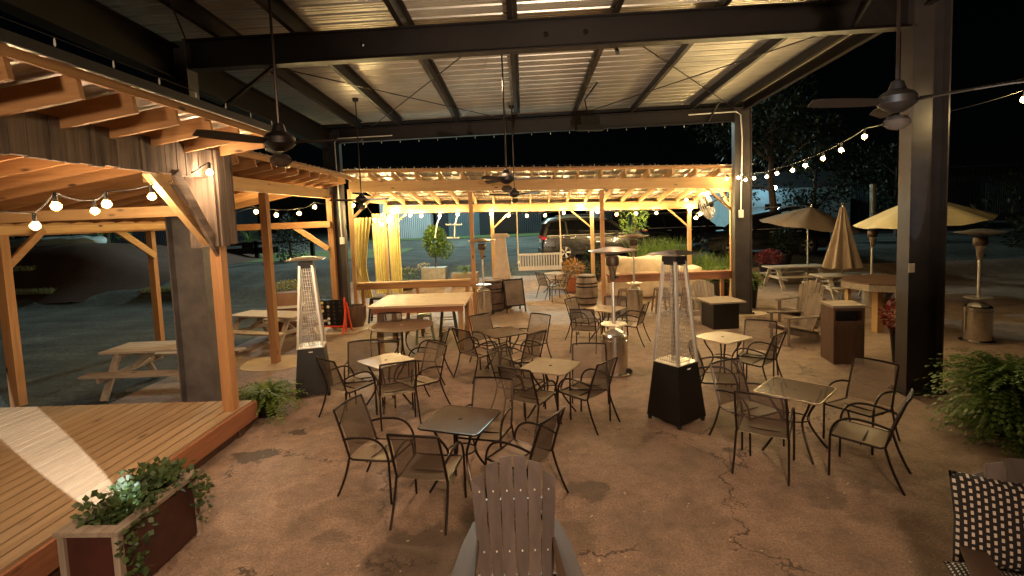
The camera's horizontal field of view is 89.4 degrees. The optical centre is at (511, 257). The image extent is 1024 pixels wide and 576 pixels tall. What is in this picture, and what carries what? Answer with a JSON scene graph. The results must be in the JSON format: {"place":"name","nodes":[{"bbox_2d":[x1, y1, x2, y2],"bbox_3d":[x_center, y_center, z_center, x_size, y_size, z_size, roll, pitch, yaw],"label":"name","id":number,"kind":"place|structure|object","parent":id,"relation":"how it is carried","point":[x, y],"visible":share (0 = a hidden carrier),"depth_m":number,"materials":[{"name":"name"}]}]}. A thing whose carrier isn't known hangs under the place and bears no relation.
{"place":"outdoors","nodes":[
{"label":"outdoors","id":0,"kind":"place"},
{"bbox_2d":[10,243,261,303],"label":"mulch bank","id":1,"kind":"structure","parent":0,"point":[79,272],"depth_m":21.61,"materials":[{"name":"soil"}]},
{"bbox_2d":[9,235,106,247],"bbox_3d":[-20.967,-0.715,23.773,4.400,0.579,1.425,-2,5,1],"label":"white tarp","id":2,"kind":"object","parent":1,"relation":"on","point":[43,241],"visible":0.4,"depth_m":23.16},
{"bbox_2d":[42,206,258,245],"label":"metal shed","id":3,"kind":"structure","parent":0,"point":[248,216],"depth_m":54.20,"materials":[{"name":"blue"}]},
{"bbox_2d":[242,233,538,262],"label":"lawn","id":4,"kind":"structure","parent":0,"point":[370,253],"depth_m":32.20,"materials":[{"name":"green plant"}]},
{"bbox_2d":[227,239,314,256],"bbox_3d":[-16.542,-0.442,30.422,10.503,1.000,0.200,-2,5,1],"label":"fence","id":5,"kind":"object","parent":4,"relation":"on","point":[256,250],"visible":0.33,"depth_m":30.29,"materials":[{"name":"black metal"}]},
{"bbox_2d":[272,212,309,260],"bbox_3d":[-11.710,-1.105,27.293,2.173,2.690,1.793,-2,5,1],"label":"conifer","id":6,"kind":"object","parent":4,"relation":"on","point":[290,251],"visible":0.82,"depth_m":27.17,"materials":[{"name":"green plant"}]},
{"bbox_2d":[379,204,435,238],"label":"metal shed","id":7,"kind":"structure","parent":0,"point":[413,225],"depth_m":44.11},
{"bbox_2d":[435,203,541,235],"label":"metal shed","id":8,"kind":"structure","parent":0,"point":[530,223],"depth_m":44.92,"materials":[{"name":"blue"}]},
{"bbox_2d":[448,203,479,235],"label":"bay door","id":9,"kind":"structure","parent":8,"relation":"in","point":[463,217],"depth_m":44.94,"materials":[{"name":"blue"}]},
{"bbox_2d":[0,210,1023,407],"bbox_3d":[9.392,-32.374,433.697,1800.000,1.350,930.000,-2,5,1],"label":"ground","id":10,"kind":"structure","parent":0,"point":[63,344],"depth_m":19.48,"materials":[{"name":"asphalt"}]},
{"bbox_2d":[0,28,287,411],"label":"stage shelter","id":11,"kind":"object","parent":10,"relation":"on","point":[67,119],"visible":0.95,"depth_m":5.71,"materials":[{"name":"brown wood"}]},
{"bbox_2d":[0,162,211,227],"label":"string lights","id":12,"kind":"object","parent":11,"relation":"hanging from","point":[54,195],"visible":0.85,"depth_m":5.05,"materials":[{"name":"glass"}]},
{"bbox_2d":[538,216,657,262],"bbox_3d":[3.621,-0.861,22.329,4.880,1.875,2.300,-2,5,-2],"label":"parked suv","id":13,"kind":"object","parent":10,"relation":"on","point":[575,237],"visible":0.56,"depth_m":21.41,"materials":[{"name":"grey paint"}]},
{"bbox_2d":[633,212,723,247],"bbox_3d":[8.783,-1.396,26.289,4.880,1.875,2.300,-3,5,-4],"label":"parked suv","id":14,"kind":"object","parent":10,"relation":"on","point":[667,227],"visible":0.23,"depth_m":25.34,"materials":[{"name":"black paint"}]},
{"bbox_2d":[695,205,829,256],"bbox_3d":[10.414,-1.116,21.761,4.880,2.035,2.300,-2,5,4],"label":"parked suv","id":15,"kind":"object","parent":10,"relation":"on","point":[717,241],"visible":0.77,"depth_m":20.87,"materials":[{"name":"black paint"}]},
{"bbox_2d":[685,74,847,251],"bbox_3d":[10.559,-3.865,22.284,6.102,7.418,5.873,-1,5,17],"label":"tree","id":16,"kind":"object","parent":10,"relation":"on","point":[774,121],"visible":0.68,"depth_m":21.41,"materials":[{"name":"green plant"}]},
{"bbox_2d":[768,226,801,264],"bbox_3d":[10.525,-0.668,20.004,1.228,2.022,1.128,-2,5,1],"label":"potted plant","id":17,"kind":"object","parent":10,"relation":"on","point":[787,257],"visible":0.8,"depth_m":19.86,"materials":[{"name":"green plant"}]},
{"bbox_2d":[775,133,877,215],"bbox_3d":[15.944,-3.466,26.449,5.231,5.501,4.394,-2,5,1],"label":"tree","id":18,"kind":"object","parent":10,"relation":"on","point":[802,199],"visible":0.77,"depth_m":26.05,"materials":[{"name":"green plant"}]},
{"bbox_2d":[839,141,898,235],"bbox_3d":[21.138,-3.830,28.670,5.720,5.415,4.152,-5,5,-31],"label":"tree","id":19,"kind":"object","parent":10,"relation":"on","point":[889,163],"visible":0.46,"depth_m":28.45,"materials":[{"name":"green plant"}]},
{"bbox_2d":[827,164,1023,225],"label":"metal shed","id":20,"kind":"structure","parent":10,"relation":"on","point":[967,185],"depth_m":37.98,"materials":[{"name":"blue"}]},
{"bbox_2d":[854,190,888,218],"bbox_3d":[26.562,-3.947,38.216,2.500,2.100,0.057,-2,5,1],"label":"bay door","id":21,"kind":"structure","parent":20,"relation":"in","point":[861,209],"depth_m":38.21,"materials":[{"name":"blue"}]},
{"bbox_2d":[948,181,972,207],"bbox_3d":[31.805,-4.188,38.084,4.000,2.800,0.057,-2,5,1],"label":"bay door","id":22,"kind":"structure","parent":20,"relation":"in","point":[959,192],"depth_m":37.98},
{"bbox_2d":[985,182,1020,214],"bbox_3d":[36.051,-4.343,37.981,2.500,2.400,0.057,-2,5,1],"label":"bay door","id":23,"kind":"structure","parent":20,"relation":"in","point":[995,207],"depth_m":37.96,"materials":[{"name":"blue"}]},
{"bbox_2d":[964,168,1023,252],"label":"tree","id":24,"kind":"object","parent":10,"relation":"on","point":[1017,240],"visible":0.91,"depth_m":16.40,"materials":[{"name":"green plant"}]},
{"bbox_2d":[0,0,1023,236],"label":"sky","id":25,"kind":"structure","parent":0,"point":[988,35],"materials":[{"name":"black"}]},
{"bbox_2d":[59,258,1023,575],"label":"patio","id":26,"kind":"structure","parent":0,"point":[637,480],"depth_m":5.55,"materials":[{"name":"concrete"}]},
{"bbox_2d":[0,400,257,575],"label":"stage deck","id":27,"kind":"structure","parent":26,"relation":"on","point":[56,462],"depth_m":5.76,"materials":[{"name":"brown wood"}]},
{"bbox_2d":[52,456,214,575],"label":"planter box","id":28,"kind":"object","parent":26,"relation":"on","point":[149,522],"visible":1,"depth_m":4.12,"materials":[{"name":"wood"}]},
{"bbox_2d":[78,340,245,401],"bbox_3d":[-6.129,1.942,9.267,1.900,0.767,1.660,-2,5,0],"label":"picnic table","id":29,"kind":"object","parent":26,"relation":"on","point":[155,350],"visible":0.52,"depth_m":8.89,"materials":[{"name":"brown wood"}]},
{"bbox_2d":[0,150,356,362],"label":"side shelter","id":30,"kind":"object","parent":26,"relation":"on","point":[260,179],"visible":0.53,"depth_m":10.38,"materials":[{"name":"brown wood"}]},
{"bbox_2d":[239,355,296,371],"bbox_3d":[-4.766,2.151,10.608,1.522,0.010,1.200,-2,5,1],"label":"footing pad","id":31,"kind":"object","parent":26,"relation":"on","point":[263,364],"visible":0.66,"depth_m":10.47,"materials":[{"name":"concrete"}]},
{"bbox_2d":[238,377,308,425],"bbox_3d":[-3.655,2.105,7.702,1.232,0.477,1.126,-2,5,1],"label":"fern","id":32,"kind":"object","parent":26,"relation":"on","point":[269,396],"visible":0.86,"depth_m":7.57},
{"bbox_2d":[232,310,328,350],"bbox_3d":[-5.647,1.692,12.196,1.900,0.767,1.660,-1,5,19],"label":"picnic table","id":33,"kind":"object","parent":26,"relation":"on","point":[286,318],"visible":0.69,"depth_m":12.05,"materials":[{"name":"brown wood"}]},
{"bbox_2d":[276,291,304,334],"bbox_3d":[-5.795,1.432,13.454,0.700,1.080,0.600,-3,5,-13],"label":"trash can","id":34,"kind":"object","parent":26,"relation":"on","point":[286,300],"visible":0.38,"depth_m":13.23,"materials":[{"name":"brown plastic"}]},
{"bbox_2d":[284,256,331,398],"bbox_3d":[-3.339,1.115,8.572,0.580,2.290,0.580,-3,5,-15],"label":"pyramid heater","id":35,"kind":"object","parent":26,"relation":"on","point":[309,378],"visible":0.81,"depth_m":8.41,"materials":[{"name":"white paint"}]},
{"bbox_2d":[306,322,375,334],"bbox_3d":[-4.597,1.886,13.895,1.953,0.010,1.520,-2,5,1],"label":"footing pad","id":36,"kind":"object","parent":26,"relation":"on","point":[330,331],"visible":0.45,"depth_m":13.60,"materials":[{"name":"concrete"}]},
{"bbox_2d":[319,297,352,334],"bbox_3d":[-4.613,1.480,13.330,0.779,0.927,0.538,-2,5,8],"label":"giant disc game","id":37,"kind":"object","parent":36,"relation":"on","point":[334,312],"visible":0.85,"depth_m":13.28,"materials":[{"name":"wood"}]},
{"bbox_2d":[315,356,377,424],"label":"patio chair","id":38,"kind":"object","parent":26,"relation":"on","point":[334,378],"visible":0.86,"depth_m":7.45,"materials":[{"name":"brown metal"}]},
{"bbox_2d":[344,339,383,406],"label":"patio chair","id":39,"kind":"object","parent":26,"relation":"on","point":[357,350],"visible":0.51,"depth_m":8.27,"materials":[{"name":"brown metal"}]},
{"bbox_2d":[333,394,414,504],"bbox_3d":[-1.444,1.977,5.461,0.675,0.925,0.554,-1,5,18],"label":"patio chair","id":40,"kind":"object","parent":26,"relation":"on","point":[356,420],"visible":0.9,"depth_m":5.46,"materials":[{"name":"brown metal"}]},
{"bbox_2d":[357,352,414,413],"bbox_3d":[-1.896,1.901,7.862,0.662,0.717,0.662,2,6,44],"label":"patio table","id":41,"kind":"object","parent":26,"relation":"on","point":[374,362],"visible":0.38,"depth_m":7.85,"materials":[{"name":"metal"}]},
{"bbox_2d":[370,312,404,353],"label":"patio chair","id":42,"kind":"object","parent":26,"relation":"on","point":[389,316],"visible":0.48,"depth_m":10.75,"materials":[{"name":"brown metal"}]},
{"bbox_2d":[374,360,421,430],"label":"patio chair","id":43,"kind":"object","parent":26,"relation":"on","point":[396,378],"visible":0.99,"depth_m":7.08,"materials":[{"name":"brown metal"}]},
{"bbox_2d":[368,319,433,354],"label":"round table","id":44,"kind":"object","parent":26,"relation":"on","point":[406,325],"visible":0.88,"depth_m":10.34,"materials":[{"name":"brown metal"}]},
{"bbox_2d":[356,278,470,317],"bbox_3d":[-2.826,1.199,15.092,3.330,1.060,0.270,-2,5,1],"label":"bar rail","id":45,"kind":"object","parent":26,"relation":"on","point":[416,284],"visible":0.69,"depth_m":14.97,"materials":[{"name":"brown wood"}]},
{"bbox_2d":[367,292,472,352],"bbox_3d":[-1.955,1.443,11.657,2.060,1.045,1.682,-2,5,1],"label":"communal table","id":46,"kind":"object","parent":26,"relation":"on","point":[429,302],"visible":0.85,"depth_m":11.10,"materials":[{"name":"brown wood"}]},
{"bbox_2d":[394,341,450,416],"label":"patio chair","id":47,"kind":"object","parent":26,"relation":"on","point":[432,359],"visible":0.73,"depth_m":7.88,"materials":[{"name":"brown metal"}]},
{"bbox_2d":[386,433,466,535],"bbox_3d":[-0.806,1.995,4.920,0.554,0.925,0.675,-1,5,12],"label":"patio chair","id":48,"kind":"object","parent":26,"relation":"on","point":[421,457],"visible":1,"depth_m":4.71,"materials":[{"name":"brown metal"}]},
{"bbox_2d":[418,225,454,279],"bbox_3d":[-2.925,-0.158,19.928,1.493,2.272,1.004,-2,5,1],"label":"topiary shrub","id":49,"kind":"object","parent":26,"relation":"on","point":[435,272],"visible":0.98,"depth_m":19.70,"materials":[{"name":"green plant"}]},
{"bbox_2d":[417,405,500,492],"bbox_3d":[-0.525,2.039,5.440,0.692,0.717,0.692,-1,5,20],"label":"patio table","id":50,"kind":"object","parent":26,"relation":"on","point":[456,420],"visible":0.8,"depth_m":5.36,"materials":[{"name":"grey metal"}]},
{"bbox_2d":[451,327,497,383],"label":"patio chair","id":51,"kind":"object","parent":26,"relation":"on","point":[467,344],"visible":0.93,"depth_m":9.00,"materials":[{"name":"brown metal"}]},
{"bbox_2d":[0,0,952,401],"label":"steel canopy","id":52,"kind":"object","parent":26,"relation":"on","point":[420,64],"visible":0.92,"depth_m":7.61,"materials":[{"name":"metal"}]},
{"bbox_2d":[192,0,362,167],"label":"ceiling fan","id":53,"kind":"object","parent":52,"relation":"hanging from","point":[277,140],"visible":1,"depth_m":4.18,"materials":[{"name":"brown metal"}]},
{"bbox_2d":[481,55,550,192],"bbox_3d":[0.035,-2.193,7.864,1.048,2.372,1.209,-2,5,0],"label":"ceiling fan","id":54,"kind":"object","parent":52,"relation":"hanging from","point":[506,176],"visible":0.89,"depth_m":7.87,"materials":[{"name":"brown metal"}]},
{"bbox_2d":[807,0,1023,129],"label":"ceiling fan","id":55,"kind":"object","parent":52,"relation":"hanging from","point":[898,96],"visible":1,"depth_m":3.74,"materials":[{"name":"brown metal"}]},
{"bbox_2d":[469,238,494,315],"bbox_3d":[-0.835,0.546,14.976,0.820,2.225,0.820,-3,5,-7],"label":"mushroom heater","id":56,"kind":"object","parent":26,"relation":"on","point":[484,299],"visible":0.94,"depth_m":14.85,"materials":[{"name":"silver metal"}]},
{"bbox_2d":[453,376,513,475],"bbox_3d":[-0.286,1.900,5.877,0.554,0.925,0.675,-1,5,16],"label":"patio chair","id":57,"kind":"object","parent":26,"relation":"on","point":[490,392],"visible":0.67,"depth_m":6.05,"materials":[{"name":"brown metal"}]},
{"bbox_2d":[468,313,509,368],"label":"patio chair","id":58,"kind":"object","parent":26,"relation":"on","point":[481,321],"visible":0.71,"depth_m":10.12,"materials":[{"name":"brown metal"}]},
{"bbox_2d":[491,233,511,307],"bbox_3d":[-0.314,0.386,16.092,0.540,2.270,0.540,-2,5,1],"label":"covered heater","id":59,"kind":"object","parent":26,"relation":"on","point":[501,268],"visible":0.71,"depth_m":15.86,"materials":[{"name":"beige fabric"}]},
{"bbox_2d":[479,326,527,368],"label":"patio table","id":60,"kind":"object","parent":26,"relation":"on","point":[502,332],"visible":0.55,"depth_m":9.41,"materials":[{"name":"brown metal"}]},
{"bbox_2d":[502,278,525,312],"bbox_3d":[0.032,1.103,15.422,0.620,0.987,0.549,-4,5,-19],"label":"frame sign","id":61,"kind":"object","parent":26,"relation":"on","point":[513,290],"visible":0.98,"depth_m":15.30,"materials":[{"name":"black metal"}]},
{"bbox_2d":[487,343,545,420],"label":"patio chair","id":62,"kind":"object","parent":26,"relation":"on","point":[500,355],"visible":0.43,"depth_m":7.55,"materials":[{"name":"brown metal"}]},
{"bbox_2d":[451,455,583,575],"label":"slatted lounge chair","id":63,"kind":"object","parent":26,"relation":"on","point":[556,543],"visible":1,"depth_m":3.44,"materials":[{"name":"white paint"}]},
{"bbox_2d":[485,406,568,519],"bbox_3d":[0.152,1.941,5.137,0.675,0.925,0.554,1,5,33],"label":"patio chair","id":64,"kind":"object","parent":26,"relation":"on","point":[540,448],"visible":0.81,"depth_m":5.09,"materials":[{"name":"brown metal"}]},
{"bbox_2d":[497,365,558,437],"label":"patio chair","id":65,"kind":"object","parent":26,"relation":"on","point":[526,390],"visible":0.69,"depth_m":6.59,"materials":[{"name":"brown metal"}]},
{"bbox_2d":[508,329,548,379],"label":"patio chair","id":66,"kind":"object","parent":26,"relation":"on","point":[532,346],"visible":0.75,"depth_m":8.58,"materials":[{"name":"brown metal"}]},
{"bbox_2d":[509,313,551,360],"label":"patio chair","id":67,"kind":"object","parent":26,"relation":"on","point":[538,322],"visible":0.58,"depth_m":9.98,"materials":[{"name":"brown metal"}]},
{"bbox_2d":[343,163,752,313],"bbox_3d":[0.978,-0.722,16.879,11.385,4.314,5.200,-2,5,1],"label":"pergola","id":68,"kind":"object","parent":26,"relation":"on","point":[633,187],"visible":0.9,"depth_m":15.04,"materials":[{"name":"brown wood"}]},
{"bbox_2d":[354,218,372,297],"bbox_3d":[-4.535,0.017,15.699,0.530,2.451,0.446,-7,6,-44],"label":"curtain","id":69,"kind":"object","parent":68,"relation":"hanging from","point":[362,228],"visible":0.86,"depth_m":15.71,"materials":[{"name":"yellow fabric"}]},
{"bbox_2d":[372,214,386,293],"bbox_3d":[-4.723,-0.142,18.442,0.394,2.850,0.110,-2,5,1],"label":"curtain","id":70,"kind":"object","parent":68,"relation":"hanging from","point":[379,250],"visible":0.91,"depth_m":18.43,"materials":[{"name":"yellow fabric"}]},
{"bbox_2d":[387,214,402,292],"bbox_3d":[-4.163,-0.137,18.430,0.394,2.800,0.110,-2,5,1],"label":"curtain","id":71,"kind":"object","parent":68,"relation":"hanging from","point":[394,248],"visible":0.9,"depth_m":18.42,"materials":[{"name":"yellow fabric"}]},
{"bbox_2d":[516,209,562,270],"bbox_3d":[0.948,-0.634,18.078,1.560,2.094,0.626,-2,5,1],"label":"porch swing","id":72,"kind":"object","parent":68,"relation":"hanging from","point":[538,267],"visible":1,"depth_m":17.94,"materials":[{"name":"white paint"}]},
{"bbox_2d":[521,357,580,424],"bbox_3d":[0.550,1.856,7.240,0.682,0.717,0.682,0,5,29],"label":"patio table","id":73,"kind":"object","parent":26,"relation":"on","point":[552,366],"visible":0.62,"depth_m":7.18,"materials":[{"name":"metal"}]},
{"bbox_2d":[570,309,601,352],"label":"patio chair","id":74,"kind":"object","parent":26,"relation":"on","point":[583,320],"visible":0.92,"depth_m":10.47,"materials":[{"name":"brown metal"}]},
{"bbox_2d":[575,274,597,306],"bbox_3d":[2.308,0.988,15.965,0.698,0.950,0.698,-2,5,1],"label":"wooden barrel","id":75,"kind":"object","parent":26,"relation":"on","point":[586,285],"visible":0.98,"depth_m":15.70,"materials":[{"name":"brown wood"}]},
{"bbox_2d":[557,356,620,434],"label":"patio chair","id":76,"kind":"object","parent":26,"relation":"on","point":[597,385],"visible":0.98,"depth_m":6.80,"materials":[{"name":"brown metal"}]},
{"bbox_2d":[569,342,610,420],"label":"patio chair","id":77,"kind":"object","parent":26,"relation":"on","point":[587,355],"visible":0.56,"depth_m":7.53,"materials":[{"name":"brown metal"}]},
{"bbox_2d":[589,247,635,377],"bbox_3d":[1.763,0.918,8.990,0.820,2.225,0.820,-2,5,1],"label":"mushroom heater","id":78,"kind":"object","parent":26,"relation":"on","point":[615,340],"visible":0.88,"depth_m":8.85,"materials":[{"name":"metal"}]},
{"bbox_2d":[618,234,648,315],"bbox_3d":[3.328,0.453,14.128,0.820,2.225,0.820,-2,5,3],"label":"mushroom heater","id":79,"kind":"object","parent":26,"relation":"on","point":[634,294],"visible":0.87,"depth_m":13.99,"materials":[{"name":"silver metal"}]},
{"bbox_2d":[605,255,678,296],"bbox_3d":[4.272,0.597,17.308,2.350,1.328,1.234,-2,5,1],"label":"covered sofa","id":80,"kind":"object","parent":26,"relation":"on","point":[647,263],"visible":0.34,"depth_m":17.09,"materials":[{"name":"beige fabric"}]},
{"bbox_2d":[606,270,731,307],"bbox_3d":[4.527,0.939,14.898,3.550,1.045,0.300,-2,5,1],"label":"bar rail","id":81,"kind":"object","parent":26,"relation":"on","point":[721,275],"visible":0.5,"depth_m":14.76,"materials":[{"name":"brown wood"}]},
{"bbox_2d":[646,249,705,429],"bbox_3d":[2.171,1.036,6.887,0.541,2.290,0.541,-5,5,-34],"label":"pyramid heater","id":82,"kind":"object","parent":26,"relation":"on","point":[676,396],"visible":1,"depth_m":6.79,"materials":[{"name":"black metal"}]},
{"bbox_2d":[687,280,714,324],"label":"slatted lounge chair","id":83,"kind":"object","parent":26,"relation":"on","point":[700,288],"visible":0.44,"depth_m":13.33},
{"bbox_2d":[699,252,729,295],"bbox_3d":[6.496,0.535,15.914,1.263,1.540,1.315,-2,5,1],"label":"fern","id":84,"kind":"object","parent":26,"relation":"on","point":[715,282],"visible":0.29,"depth_m":15.90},
{"bbox_2d":[695,296,745,329],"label":"fire table","id":85,"kind":"object","parent":26,"relation":"on","point":[720,312],"visible":1,"depth_m":12.08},
{"bbox_2d":[696,330,751,379],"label":"patio table","id":86,"kind":"object","parent":26,"relation":"on","point":[722,337],"visible":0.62,"depth_m":8.46,"materials":[{"name":"metal"}]},
{"bbox_2d":[708,358,784,455],"bbox_3d":[2.801,1.754,6.229,0.554,0.925,0.675,-4,5,-23],"label":"patio chair","id":87,"kind":"object","parent":26,"relation":"on","point":[729,373],"visible":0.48,"depth_m":6.41,"materials":[{"name":"brown metal"}]},
{"bbox_2d":[736,319,778,376],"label":"patio chair","id":88,"kind":"object","parent":26,"relation":"on","point":[759,330],"visible":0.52,"depth_m":8.66,"materials":[{"name":"brown metal"}]},
{"bbox_2d":[731,330,787,380],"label":"patio chair","id":89,"kind":"object","parent":26,"relation":"on","point":[771,352],"visible":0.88,"depth_m":7.95,"materials":[{"name":"brown metal"}]},
{"bbox_2d":[731,390,794,485],"bbox_3d":[2.704,1.810,5.559,0.554,0.925,0.675,1,5,33],"label":"patio chair","id":90,"kind":"object","parent":26,"relation":"on","point":[762,414],"visible":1,"depth_m":5.36,"materials":[{"name":"brown metal"}]},
{"bbox_2d":[756,264,826,290],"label":"picnic table","id":91,"kind":"object","parent":26,"relation":"on","point":[778,272],"visible":0.77,"depth_m":17.79,"materials":[{"name":"brown wood"}]},
{"bbox_2d":[753,377,836,464],"bbox_3d":[3.244,1.855,5.934,0.702,0.717,0.702,-7,6,-44],"label":"patio table","id":92,"kind":"object","parent":26,"relation":"on","point":[810,394],"visible":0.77,"depth_m":5.87,"materials":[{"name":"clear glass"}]},
{"bbox_2d":[766,293,824,346],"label":"slatted lounge chair","id":93,"kind":"object","parent":26,"relation":"on","point":[810,316],"visible":0.89,"depth_m":10.61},
{"bbox_2d":[775,280,826,322],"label":"slatted lounge chair","id":94,"kind":"object","parent":26,"relation":"on","point":[809,288],"visible":0.5,"depth_m":12.56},
{"bbox_2d":[760,205,860,280],"bbox_3d":[10.176,-0.406,17.813,2.904,2.835,2.871,-5,5,-32],"label":"patio umbrella","id":95,"kind":"object","parent":26,"relation":"on","point":[808,218],"visible":0.9,"depth_m":17.10,"materials":[{"name":"beige fabric"}]},
{"bbox_2d":[822,202,862,298],"bbox_3d":[9.723,-0.203,15.227,1.075,2.870,0.890,-1,5,20],"label":"folded umbrella","id":96,"kind":"object","parent":26,"relation":"on","point":[842,253],"visible":1,"depth_m":15.02,"materials":[{"name":"beige fabric"}]},
{"bbox_2d":[819,300,866,363],"bbox_3d":[5.914,1.322,9.273,0.540,1.038,0.540,-2,5,8],"label":"trash bin","id":97,"kind":"object","parent":26,"relation":"on","point":[842,330],"visible":0.99,"depth_m":9.06,"materials":[{"name":"brown wood"}]},
{"bbox_2d":[802,272,891,302],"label":"picnic table","id":98,"kind":"object","parent":26,"relation":"on","point":[830,281],"visible":0.52,"depth_m":15.04,"materials":[{"name":"brown wood"}]},
{"bbox_2d":[822,356,900,454],"bbox_3d":[4.152,1.709,6.133,0.675,0.925,0.554,-5,5,-30],"label":"patio chair","id":99,"kind":"object","parent":26,"relation":"on","point":[871,379],"visible":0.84,"depth_m":6.20,"materials":[{"name":"brown metal"}]},
{"bbox_2d":[841,274,895,332],"bbox_3d":[8.427,1.026,11.540,1.819,1.100,1.819,-3,5,-10],"label":"table","id":100,"kind":"object","parent":26,"relation":"on","point":[877,285],"visible":0.52,"depth_m":11.23,"materials":[{"name":"brown wood"}]},
{"bbox_2d":[828,388,914,495],"bbox_3d":[3.696,1.791,5.318,0.675,0.925,0.554,2,6,42],"label":"patio chair","id":101,"kind":"object","parent":26,"relation":"on","point":[845,428],"visible":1,"depth_m":5.34,"materials":[{"name":"brown metal"}]},
{"bbox_2d":[852,202,997,228],"bbox_3d":[9.505,0.002,12.038,2.501,2.980,2.510,-2,5,7],"label":"patio umbrella","id":102,"kind":"object","parent":26,"relation":"on","point":[959,215],"visible":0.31,"depth_m":11.38,"materials":[{"name":"beige fabric"}]},
{"bbox_2d":[915,348,1023,458],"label":"fern","id":103,"kind":"object","parent":26,"relation":"on","point":[996,397],"visible":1,"depth_m":5.98,"materials":[{"name":"plant"}]},
{"bbox_2d":[954,229,1009,344],"bbox_3d":[9.156,0.543,10.145,0.820,2.225,0.820,-3,5,-16],"label":"mushroom heater","id":104,"kind":"object","parent":26,"relation":"on","point":[977,321],"visible":1,"depth_m":10.04,"materials":[{"name":"silver metal"}]},
{"bbox_2d":[960,458,1023,575],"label":"slatted lounge chair","id":105,"kind":"object","parent":26,"relation":"on","point":[979,563],"visible":0.24,"depth_m":3.19,"materials":[{"name":"white paint"}]},
{"bbox_2d":[943,561,1023,575],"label":"seat cushion","id":106,"kind":"object","parent":105,"relation":"on","point":[957,569],"visible":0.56,"depth_m":3.19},
{"bbox_2d":[949,470,1023,573],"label":"pillow","id":107,"kind":"object","parent":106,"relation":"on","point":[988,516],"visible":0.94,"depth_m":3.15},
{"bbox_2d":[623,236,716,269],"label":"reed grass","id":108,"kind":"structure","parent":0,"point":[644,251],"depth_m":19.43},
{"bbox_2d":[708,171,857,232],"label":"house","id":109,"kind":"structure","parent":0,"point":[721,217],"depth_m":32.52,"materials":[{"name":"blue"}]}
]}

